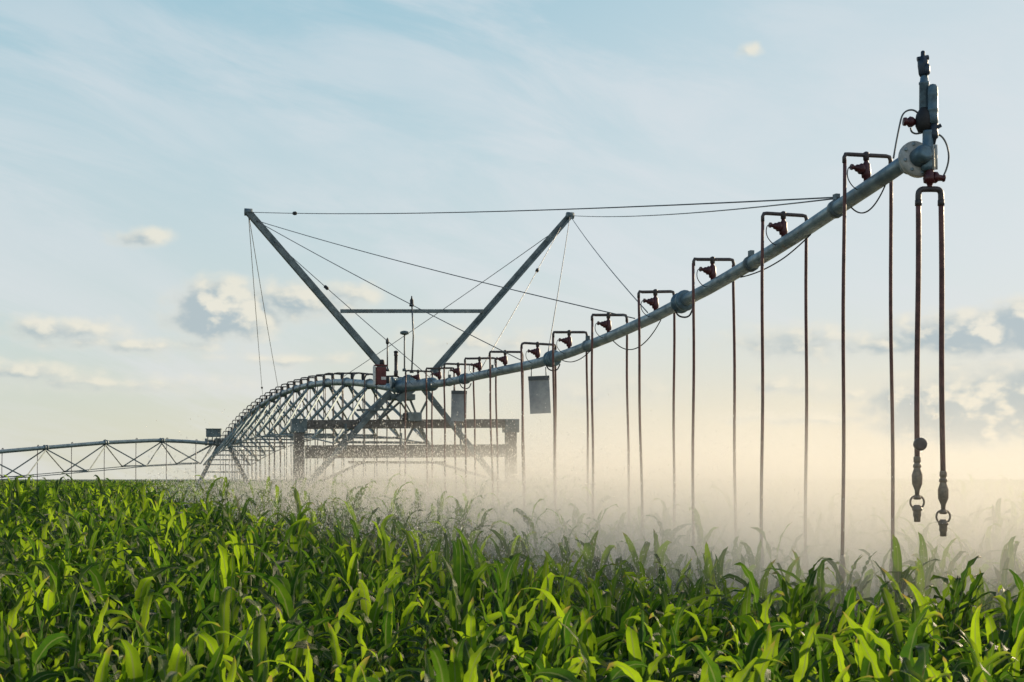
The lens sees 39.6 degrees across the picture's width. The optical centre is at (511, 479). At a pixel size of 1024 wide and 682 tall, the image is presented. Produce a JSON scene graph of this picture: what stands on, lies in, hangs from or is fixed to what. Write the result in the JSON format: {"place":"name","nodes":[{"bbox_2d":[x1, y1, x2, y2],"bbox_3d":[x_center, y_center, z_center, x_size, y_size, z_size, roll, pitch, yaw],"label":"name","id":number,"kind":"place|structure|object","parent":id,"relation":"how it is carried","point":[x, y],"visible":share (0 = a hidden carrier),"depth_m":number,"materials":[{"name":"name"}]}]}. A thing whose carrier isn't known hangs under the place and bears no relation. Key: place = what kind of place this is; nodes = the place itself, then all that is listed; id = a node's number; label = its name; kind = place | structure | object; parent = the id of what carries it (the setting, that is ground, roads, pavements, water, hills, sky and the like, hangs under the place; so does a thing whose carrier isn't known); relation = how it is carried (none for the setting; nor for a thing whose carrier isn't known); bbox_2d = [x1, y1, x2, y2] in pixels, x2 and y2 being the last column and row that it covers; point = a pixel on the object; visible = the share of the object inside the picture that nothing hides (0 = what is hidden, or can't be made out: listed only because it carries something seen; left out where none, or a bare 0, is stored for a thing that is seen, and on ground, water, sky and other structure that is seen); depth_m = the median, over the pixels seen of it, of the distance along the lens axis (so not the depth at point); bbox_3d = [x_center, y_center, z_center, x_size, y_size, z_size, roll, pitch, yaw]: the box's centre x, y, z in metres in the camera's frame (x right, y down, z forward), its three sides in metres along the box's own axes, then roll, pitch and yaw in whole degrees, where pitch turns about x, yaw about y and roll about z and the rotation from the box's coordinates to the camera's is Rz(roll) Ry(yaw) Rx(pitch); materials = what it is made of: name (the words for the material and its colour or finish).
{"place":"outdoors","nodes":[
{"label":"outdoors","id":0,"kind":"place"},
{"bbox_2d":[0,473,1023,681],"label":"corn field","id":1,"kind":"structure","parent":0,"point":[69,554],"depth_m":14.76,"materials":[{"name":"green plant"}]},
{"bbox_2d":[0,0,1023,479],"label":"sky","id":2,"kind":"structure","parent":0,"point":[137,137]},
{"bbox_2d":[125,357,1023,617],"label":"water drops","id":3,"kind":"object","parent":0,"point":[459,489],"visible":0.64,"depth_m":23.40,"materials":[{"name":"white liquid"}]},
{"bbox_3d":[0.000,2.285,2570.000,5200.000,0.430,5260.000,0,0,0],"label":"ground","id":4,"kind":"structure","parent":0,"visible":0},
{"bbox_2d":[0,618,10,681],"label":"corn plant","id":5,"kind":"object","parent":4,"relation":"on","point":[4,645],"visible":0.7,"depth_m":8.69,"materials":[{"name":"green plant"}]},
{"bbox_2d":[6,591,69,658],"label":"corn plant","id":6,"kind":"object","parent":4,"relation":"on","point":[12,617],"visible":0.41,"depth_m":9.54,"materials":[{"name":"green plant"}]},
{"bbox_2d":[8,625,69,681],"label":"corn plant","id":7,"kind":"object","parent":4,"relation":"on","point":[38,655],"visible":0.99,"depth_m":8.03,"materials":[{"name":"green plant"}]},
{"bbox_2d":[2,618,79,681],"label":"corn plant","id":8,"kind":"object","parent":4,"relation":"on","point":[74,652],"visible":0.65,"depth_m":8.31,"materials":[{"name":"green plant"}]},
{"bbox_2d":[0,632,90,681],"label":"corn plant","id":9,"kind":"object","parent":4,"relation":"on","point":[11,676],"visible":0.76,"depth_m":8.09,"materials":[{"name":"green plant"}]},
{"bbox_2d":[27,597,119,681],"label":"corn plant","id":10,"kind":"object","parent":4,"relation":"on","point":[98,627],"visible":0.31,"depth_m":9.52,"materials":[{"name":"green plant"}]},
{"bbox_2d":[68,614,113,681],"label":"corn plant","id":11,"kind":"object","parent":4,"relation":"on","point":[91,649],"visible":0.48,"depth_m":9.38,"materials":[{"name":"green plant"}]},
{"bbox_2d":[50,623,131,681],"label":"corn plant","id":12,"kind":"object","parent":4,"relation":"on","point":[83,666],"visible":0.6,"depth_m":8.51,"materials":[{"name":"green plant"}]},
{"bbox_2d":[94,645,129,681],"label":"corn plant","id":13,"kind":"object","parent":4,"relation":"on","point":[101,673],"visible":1,"depth_m":7.66,"materials":[{"name":"green plant"}]},
{"bbox_2d":[78,620,160,681],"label":"corn plant","id":14,"kind":"object","parent":4,"relation":"on","point":[147,642],"visible":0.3,"depth_m":9.08,"materials":[{"name":"green plant"}]},
{"bbox_2d":[99,637,142,681],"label":"corn plant","id":15,"kind":"object","parent":4,"relation":"on","point":[134,671],"visible":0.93,"depth_m":7.87,"materials":[{"name":"green plant"}]},
{"bbox_2d":[156,596,187,681],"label":"corn plant","id":16,"kind":"object","parent":4,"relation":"on","point":[175,661],"visible":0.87,"depth_m":7.16,"materials":[{"name":"green plant"}]},
{"bbox_2d":[116,592,270,681],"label":"corn plant","id":17,"kind":"object","parent":4,"relation":"on","point":[162,652],"visible":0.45,"depth_m":8.36,"materials":[{"name":"green plant"}]},
{"bbox_2d":[186,642,223,681],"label":"corn plant","id":18,"kind":"object","parent":4,"relation":"on","point":[211,674],"visible":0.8,"depth_m":7.59,"materials":[{"name":"green plant"}]},
{"bbox_2d":[193,625,252,679],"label":"corn plant","id":19,"kind":"object","parent":4,"relation":"on","point":[203,657],"visible":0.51,"depth_m":8.49,"materials":[{"name":"green plant"}]},
{"bbox_2d":[198,438,248,484],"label":"drive tower","id":20,"kind":"structure","parent":4,"relation":"on","point":[210,461],"depth_m":78.28,"materials":[{"name":"metal"}]},
{"bbox_2d":[0,438,214,479],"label":"truss span","id":21,"kind":"object","parent":20,"relation":"attached to","point":[106,443],"visible":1,"depth_m":72.92,"materials":[{"name":"metal"}]},
{"bbox_2d":[192,613,256,681],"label":"corn plant","id":22,"kind":"object","parent":4,"relation":"on","point":[211,643],"visible":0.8,"depth_m":7.75,"materials":[{"name":"green plant"}]},
{"bbox_2d":[200,586,252,678],"bbox_3d":[-1.714,1.585,8.626,0.530,1.831,1.007,0,0,-28],"label":"corn plant","id":23,"kind":"object","parent":4,"relation":"on","point":[232,648],"visible":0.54,"depth_m":8.68,"materials":[{"name":"green plant"}]},
{"bbox_2d":[211,620,307,681],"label":"corn plant","id":24,"kind":"object","parent":4,"relation":"on","point":[288,638],"visible":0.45,"depth_m":8.08,"materials":[{"name":"green plant"}]},
{"bbox_2d":[223,614,308,681],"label":"corn plant","id":25,"kind":"object","parent":4,"relation":"on","point":[259,641],"visible":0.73,"depth_m":8.01,"materials":[{"name":"green plant"}]},
{"bbox_2d":[242,596,305,681],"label":"corn plant","id":26,"kind":"object","parent":4,"relation":"on","point":[273,646],"visible":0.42,"depth_m":8.90,"materials":[{"name":"green plant"}]},
{"bbox_2d":[243,607,327,681],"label":"corn plant","id":27,"kind":"object","parent":4,"relation":"on","point":[302,611],"visible":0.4,"depth_m":9.59,"materials":[{"name":"green plant"}]},
{"bbox_2d":[284,613,351,681],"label":"corn plant","id":28,"kind":"object","parent":4,"relation":"on","point":[299,656],"visible":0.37,"depth_m":9.45,"materials":[{"name":"green plant"}]},
{"bbox_2d":[328,623,347,681],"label":"corn plant","id":29,"kind":"object","parent":4,"relation":"on","point":[338,667],"visible":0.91,"depth_m":8.61,"materials":[{"name":"green plant"}]},
{"bbox_2d":[269,596,411,681],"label":"corn plant","id":30,"kind":"object","parent":4,"relation":"on","point":[336,627],"visible":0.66,"depth_m":8.89,"materials":[{"name":"green plant"}]},
{"bbox_2d":[286,611,421,681],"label":"corn plant","id":31,"kind":"object","parent":4,"relation":"on","point":[354,620],"visible":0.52,"depth_m":9.06,"materials":[{"name":"green plant"}]},
{"bbox_2d":[380,586,398,681],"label":"corn plant","id":32,"kind":"object","parent":4,"relation":"on","point":[389,635],"visible":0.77,"depth_m":9.41,"materials":[{"name":"green plant"}]},
{"bbox_2d":[342,616,450,674],"bbox_3d":[-0.670,1.713,9.589,0.948,1.577,0.742,0,0,-9],"label":"corn plant","id":33,"kind":"object","parent":4,"relation":"on","point":[418,658],"visible":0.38,"depth_m":9.67,"materials":[{"name":"green plant"}]},
{"bbox_2d":[288,375,518,502],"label":"drive tower","id":34,"kind":"structure","parent":4,"relation":"on","point":[414,418],"depth_m":34.23,"materials":[{"name":"metal"}]},
{"bbox_2d":[244,196,839,395],"bbox_3d":[-3.843,-4.375,37.564,8.076,4.629,48.156,0,0,-26],"label":"mast frame","id":35,"kind":"object","parent":34,"relation":"attached to","point":[290,260],"visible":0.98,"depth_m":33.81,"materials":[{"name":"metal"}]},
{"bbox_2d":[203,377,430,465],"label":"truss span","id":36,"kind":"object","parent":35,"relation":"attached to","point":[319,435],"visible":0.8,"depth_m":47.52,"materials":[{"name":"metal"}]},
{"bbox_2d":[373,359,387,384],"bbox_3d":[-3.133,-2.546,33.829,0.316,0.600,0.240,0,0,-17],"label":"control box","id":37,"kind":"object","parent":35,"relation":"attached to","point":[379,375],"visible":1,"depth_m":33.74,"materials":[{"name":"red metal"}]},
{"bbox_2d":[430,158,902,388],"bbox_3d":[0.534,-2.404,23.656,0.269,1.278,22.024,0,0,-17],"label":"overhang boom","id":38,"kind":"object","parent":34,"relation":"attached to","point":[680,302],"visible":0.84,"depth_m":17.05,"materials":[{"name":"metal"}]},
{"bbox_2d":[404,370,432,497],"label":"hose drop","id":39,"kind":"object","parent":38,"relation":"hanging from","point":[417,377],"visible":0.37,"depth_m":32.57,"materials":[{"name":"red plastic"}]},
{"bbox_2d":[425,367,456,500],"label":"hose drop","id":40,"kind":"object","parent":38,"relation":"hanging from","point":[438,375],"visible":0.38,"depth_m":30.60,"materials":[{"name":"red plastic"}]},
{"bbox_2d":[451,384,466,420],"bbox_3d":[-1.093,-1.581,29.296,0.330,0.777,0.034,0,0,-7],"label":"hanging plate","id":41,"kind":"object","parent":38,"relation":"hanging from","point":[457,405],"visible":0.94,"depth_m":29.29,"materials":[{"name":"metal"}]},
{"bbox_2d":[443,362,476,501],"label":"hose drop","id":42,"kind":"object","parent":38,"relation":"hanging from","point":[457,370],"visible":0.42,"depth_m":29.06,"materials":[{"name":"red plastic"}]},
{"bbox_2d":[464,356,498,508],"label":"hose drop","id":43,"kind":"object","parent":38,"relation":"hanging from","point":[478,365],"visible":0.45,"depth_m":27.48,"materials":[{"name":"red plastic"}]},
{"bbox_2d":[489,350,525,515],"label":"hose drop","id":44,"kind":"object","parent":38,"relation":"hanging from","point":[504,359],"visible":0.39,"depth_m":25.75,"materials":[{"name":"red plastic"}]},
{"bbox_2d":[520,342,556,527],"bbox_3d":[0.476,-0.630,24.019,0.730,3.379,0.106,0,0,-20],"label":"hose drop","id":45,"kind":"object","parent":38,"relation":"hanging from","point":[536,352],"visible":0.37,"depth_m":23.91,"materials":[{"name":"red plastic"}]},
{"bbox_2d":[528,367,550,413],"bbox_3d":[0.464,-1.498,23.998,0.389,0.795,0.034,0,0,-7],"label":"hanging plate","id":46,"kind":"object","parent":38,"relation":"hanging from","point":[539,392],"visible":0.99,"depth_m":23.99,"materials":[{"name":"metal"}]},
{"bbox_2d":[552,330,590,538],"bbox_3d":[0.943,-0.644,22.445,0.693,3.420,0.107,0,0,-17],"label":"hose drop","id":47,"kind":"object","parent":38,"relation":"hanging from","point":[567,341],"visible":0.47,"depth_m":22.38,"materials":[{"name":"red plastic"}]},
{"bbox_2d":[590,313,630,544],"bbox_3d":[1.439,-0.653,20.752,0.681,3.557,0.108,0,0,-12],"label":"hose drop","id":48,"kind":"object","parent":38,"relation":"hanging from","point":[606,325],"visible":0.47,"depth_m":20.71,"materials":[{"name":"red plastic"}]},
{"bbox_2d":[637,289,677,553],"bbox_3d":[1.950,-0.660,19.048,0.594,3.769,0.111,0,0,-17],"label":"hose drop","id":49,"kind":"object","parent":38,"relation":"hanging from","point":[653,302],"visible":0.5,"depth_m":18.99,"materials":[{"name":"red plastic"}]},
{"bbox_2d":[690,256,740,572],"bbox_3d":[2.469,-0.709,17.314,0.697,4.001,0.107,0,0,-17],"label":"hose drop","id":50,"kind":"object","parent":38,"relation":"hanging from","point":[710,270],"visible":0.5,"depth_m":17.26,"materials":[{"name":"red plastic"}]},
{"bbox_2d":[759,211,808,575],"bbox_3d":[2.963,-0.805,15.548,0.674,4.252,0.107,0,0,-17],"label":"hose drop","id":51,"kind":"object","parent":38,"relation":"hanging from","point":[781,227],"visible":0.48,"depth_m":15.52,"materials":[{"name":"red plastic"}]},
{"bbox_2d":[839,151,894,595],"bbox_3d":[3.475,-0.962,13.906,0.679,4.480,0.107,0,0,-17],"label":"hose drop","id":52,"kind":"object","parent":38,"relation":"hanging from","point":[863,169],"visible":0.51,"depth_m":13.86,"materials":[{"name":"red plastic"}]},
{"bbox_2d":[893,50,949,177],"bbox_3d":[3.706,-3.303,12.911,0.434,1.181,0.308,0,0,38],"label":"end gun","id":53,"kind":"object","parent":38,"relation":"attached to","point":[916,159],"visible":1,"depth_m":12.86,"materials":[{"name":"metal"}]},
{"bbox_2d":[909,169,950,536],"bbox_3d":[3.787,-1.145,12.833,0.376,3.326,0.187,0,0,0],"label":"hose drop","id":54,"kind":"object","parent":53,"relation":"hanging from","point":[930,177],"visible":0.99,"depth_m":12.85,"materials":[{"name":"red plastic"}]},
{"bbox_2d":[385,637,464,681],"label":"corn plant","id":55,"kind":"object","parent":4,"relation":"on","point":[455,670],"visible":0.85,"depth_m":7.59,"materials":[{"name":"green plant"}]},
{"bbox_2d":[424,644,449,681],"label":"corn plant","id":56,"kind":"object","parent":4,"relation":"on","point":[440,667],"visible":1,"depth_m":5.02,"materials":[{"name":"green plant"}]},
{"bbox_2d":[433,642,499,681],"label":"corn plant","id":57,"kind":"object","parent":4,"relation":"on","point":[474,660],"visible":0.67,"depth_m":7.62,"materials":[{"name":"green plant"}]},
{"bbox_2d":[396,597,540,681],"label":"corn plant","id":58,"kind":"object","parent":4,"relation":"on","point":[493,653],"visible":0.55,"depth_m":9.11,"materials":[{"name":"green plant"}]},
{"bbox_2d":[457,605,514,681],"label":"corn plant","id":59,"kind":"object","parent":4,"relation":"on","point":[484,660],"visible":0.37,"depth_m":9.19,"materials":[{"name":"green plant"}]},
{"bbox_2d":[463,640,515,681],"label":"corn plant","id":60,"kind":"object","parent":4,"relation":"on","point":[468,651],"visible":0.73,"depth_m":8.23,"materials":[{"name":"green plant"}]},
{"bbox_2d":[447,586,546,681],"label":"corn plant","id":61,"kind":"object","parent":4,"relation":"on","point":[528,618],"visible":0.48,"depth_m":9.74,"materials":[{"name":"green plant"}]},
{"bbox_2d":[479,597,527,681],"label":"corn plant","id":62,"kind":"object","parent":4,"relation":"on","point":[509,664],"visible":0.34,"depth_m":9.44,"materials":[{"name":"green plant"}]},
{"bbox_2d":[0,479,1022,482],"bbox_3d":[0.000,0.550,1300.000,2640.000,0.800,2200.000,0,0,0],"label":"crop","id":63,"kind":"object","parent":4,"relation":"on","point":[824,480],"visible":0.28,"depth_m":1133.73,"materials":[{"name":"green plant"}]},
{"bbox_2d":[486,616,607,681],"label":"corn plant","id":64,"kind":"object","parent":4,"relation":"on","point":[543,641],"visible":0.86,"depth_m":8.44,"materials":[{"name":"green plant"}]},
{"bbox_2d":[485,606,616,681],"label":"corn plant","id":65,"kind":"object","parent":4,"relation":"on","point":[554,635],"visible":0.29,"depth_m":9.80,"materials":[{"name":"green plant"}]},
{"bbox_2d":[526,643,603,681],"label":"corn plant","id":66,"kind":"object","parent":4,"relation":"on","point":[545,662],"visible":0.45,"depth_m":8.73,"materials":[{"name":"green plant"}]},
{"bbox_2d":[485,616,654,681],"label":"corn plant","id":67,"kind":"object","parent":4,"relation":"on","point":[581,631],"visible":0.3,"depth_m":8.92,"materials":[{"name":"green plant"}]},
{"bbox_2d":[516,587,626,681],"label":"corn plant","id":68,"kind":"object","parent":4,"relation":"on","point":[567,636],"visible":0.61,"depth_m":8.89,"materials":[{"name":"green plant"}]},
{"bbox_2d":[573,606,596,672],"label":"corn plant","id":69,"kind":"object","parent":4,"relation":"on","point":[587,638],"visible":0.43,"depth_m":9.25,"materials":[{"name":"green plant"}]},
{"bbox_2d":[561,623,633,681],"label":"corn plant","id":70,"kind":"object","parent":4,"relation":"on","point":[590,674],"visible":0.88,"depth_m":7.83,"materials":[{"name":"green plant"}]},
{"bbox_2d":[533,668,662,681],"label":"corn plant","id":71,"kind":"object","parent":4,"relation":"on","point":[562,674],"visible":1,"depth_m":6.55,"materials":[{"name":"green plant"}]},
{"bbox_2d":[578,657,647,681],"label":"corn plant","id":72,"kind":"object","parent":4,"relation":"on","point":[612,674],"visible":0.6,"depth_m":7.92,"materials":[{"name":"green plant"}]},
{"bbox_2d":[606,661,641,681],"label":"corn plant","id":73,"kind":"object","parent":4,"relation":"on","point":[633,674],"visible":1,"depth_m":7.01,"materials":[{"name":"green plant"}]},
{"bbox_2d":[623,609,645,681],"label":"corn plant","id":74,"kind":"object","parent":4,"relation":"on","point":[636,650],"visible":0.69,"depth_m":8.46,"materials":[{"name":"green plant"}]},
{"bbox_2d":[606,613,696,681],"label":"corn plant","id":75,"kind":"object","parent":4,"relation":"on","point":[650,651],"visible":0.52,"depth_m":9.34,"materials":[{"name":"green plant"}]},
{"bbox_2d":[624,615,702,681],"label":"corn plant","id":76,"kind":"object","parent":4,"relation":"on","point":[670,665],"visible":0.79,"depth_m":8.69,"materials":[{"name":"green plant"}]},
{"bbox_2d":[622,603,731,681],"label":"corn plant","id":77,"kind":"object","parent":4,"relation":"on","point":[678,615],"visible":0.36,"depth_m":9.12,"materials":[{"name":"green plant"}]},
{"bbox_2d":[669,623,696,681],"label":"corn plant","id":78,"kind":"object","parent":4,"relation":"on","point":[679,661],"visible":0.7,"depth_m":8.82,"materials":[{"name":"green plant"}]},
{"bbox_2d":[666,595,748,677],"bbox_3d":[1.411,1.645,9.683,0.936,1.712,0.690,0,0,10],"label":"corn plant","id":79,"kind":"object","parent":4,"relation":"on","point":[721,639],"visible":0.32,"depth_m":9.66,"materials":[{"name":"green plant"}]},
{"bbox_2d":[667,619,793,681],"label":"corn plant","id":80,"kind":"object","parent":4,"relation":"on","point":[756,641],"visible":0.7,"depth_m":8.57,"materials":[{"name":"green plant"}]},
{"bbox_2d":[691,641,784,681],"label":"corn plant","id":81,"kind":"object","parent":4,"relation":"on","point":[761,663],"visible":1,"depth_m":6.21,"materials":[{"name":"green plant"}]},
{"bbox_2d":[697,623,787,681],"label":"corn plant","id":82,"kind":"object","parent":4,"relation":"on","point":[766,644],"visible":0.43,"depth_m":8.27,"materials":[{"name":"green plant"}]},
{"bbox_2d":[715,620,798,679],"bbox_3d":[1.673,1.672,8.543,1.150,1.658,0.611,0,0,-34],"label":"corn plant","id":83,"kind":"object","parent":4,"relation":"on","point":[781,654],"visible":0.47,"depth_m":8.75,"materials":[{"name":"green plant"}]},
{"bbox_2d":[673,562,854,681],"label":"corn plant","id":84,"kind":"object","parent":4,"relation":"on","point":[762,609],"visible":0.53,"depth_m":8.98,"materials":[{"name":"green plant"}]},
{"bbox_2d":[783,636,830,681],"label":"corn plant","id":85,"kind":"object","parent":4,"relation":"on","point":[795,656],"visible":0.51,"depth_m":9.17,"materials":[{"name":"green plant"}]},
{"bbox_2d":[788,632,831,681],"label":"corn plant","id":86,"kind":"object","parent":4,"relation":"on","point":[823,676],"visible":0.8,"depth_m":7.53,"materials":[{"name":"green plant"}]},
{"bbox_2d":[753,621,872,681],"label":"corn plant","id":87,"kind":"object","parent":4,"relation":"on","point":[803,671],"visible":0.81,"depth_m":7.49,"materials":[{"name":"green plant"}]},
{"bbox_2d":[776,597,849,677],"bbox_3d":[1.919,1.640,9.418,0.941,1.723,0.697,0,0,-32],"label":"corn plant","id":88,"kind":"object","parent":4,"relation":"on","point":[787,619],"visible":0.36,"depth_m":9.33,"materials":[{"name":"green plant"}]},
{"bbox_2d":[816,605,889,681],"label":"corn plant","id":89,"kind":"object","parent":4,"relation":"on","point":[863,668],"visible":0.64,"depth_m":8.21,"materials":[{"name":"green plant"}]},
{"bbox_2d":[833,635,893,681],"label":"corn plant","id":90,"kind":"object","parent":4,"relation":"on","point":[841,665],"visible":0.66,"depth_m":7.62,"materials":[{"name":"green plant"}]},
{"bbox_2d":[838,605,931,681],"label":"corn plant","id":91,"kind":"object","parent":4,"relation":"on","point":[870,653],"visible":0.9,"depth_m":6.78,"materials":[{"name":"green plant"}]},
{"bbox_2d":[832,598,960,677],"bbox_3d":[2.536,1.648,9.397,0.524,1.707,1.205,0,0,-27],"label":"corn plant","id":92,"kind":"object","parent":4,"relation":"on","point":[916,612],"visible":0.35,"depth_m":9.44,"materials":[{"name":"green plant"}]},
{"bbox_2d":[843,587,970,672],"bbox_3d":[2.697,1.631,9.791,1.193,1.739,0.515,0,0,35],"label":"corn plant","id":93,"kind":"object","parent":4,"relation":"on","point":[893,617],"visible":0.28,"depth_m":9.88,"materials":[{"name":"green plant"}]},
{"bbox_2d":[828,611,999,667],"bbox_3d":[2.478,1.664,9.167,1.142,1.672,0.518,5,0,24],"label":"corn plant","id":94,"kind":"object","parent":4,"relation":"on","point":[928,615],"visible":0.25,"depth_m":9.13,"materials":[{"name":"green plant"}]},
{"bbox_2d":[897,655,950,681],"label":"corn plant","id":95,"kind":"object","parent":4,"relation":"on","point":[905,663],"visible":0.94,"depth_m":6.28,"materials":[{"name":"green plant"}]},
{"bbox_2d":[943,657,973,681],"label":"corn plant","id":96,"kind":"object","parent":4,"relation":"on","point":[959,664],"visible":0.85,"depth_m":7.89,"materials":[{"name":"green plant"}]},
{"bbox_2d":[922,651,1012,681],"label":"corn plant","id":97,"kind":"object","parent":4,"relation":"on","point":[975,677],"visible":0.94,"depth_m":6.46,"materials":[{"name":"green plant"}]},
{"bbox_2d":[954,623,1016,681],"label":"corn plant","id":98,"kind":"object","parent":4,"relation":"on","point":[973,645],"visible":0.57,"depth_m":8.01,"materials":[{"name":"green plant"}]},
{"bbox_2d":[958,604,1023,679],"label":"corn plant","id":99,"kind":"object","parent":4,"relation":"on","point":[975,634],"visible":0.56,"depth_m":8.92,"materials":[{"name":"green plant"}]},
{"bbox_2d":[981,612,1009,675],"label":"corn plant","id":100,"kind":"object","parent":4,"relation":"on","point":[991,631],"visible":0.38,"depth_m":9.57,"materials":[{"name":"green plant"}]},
{"bbox_2d":[995,628,1023,681],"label":"corn plant","id":101,"kind":"object","parent":4,"relation":"on","point":[1015,668],"visible":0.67,"depth_m":9.23,"materials":[{"name":"green plant"}]},
{"bbox_2d":[998,585,1023,667],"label":"corn plant","id":102,"kind":"object","parent":4,"relation":"on","point":[1014,625],"visible":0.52,"depth_m":9.91,"materials":[{"name":"green plant"}]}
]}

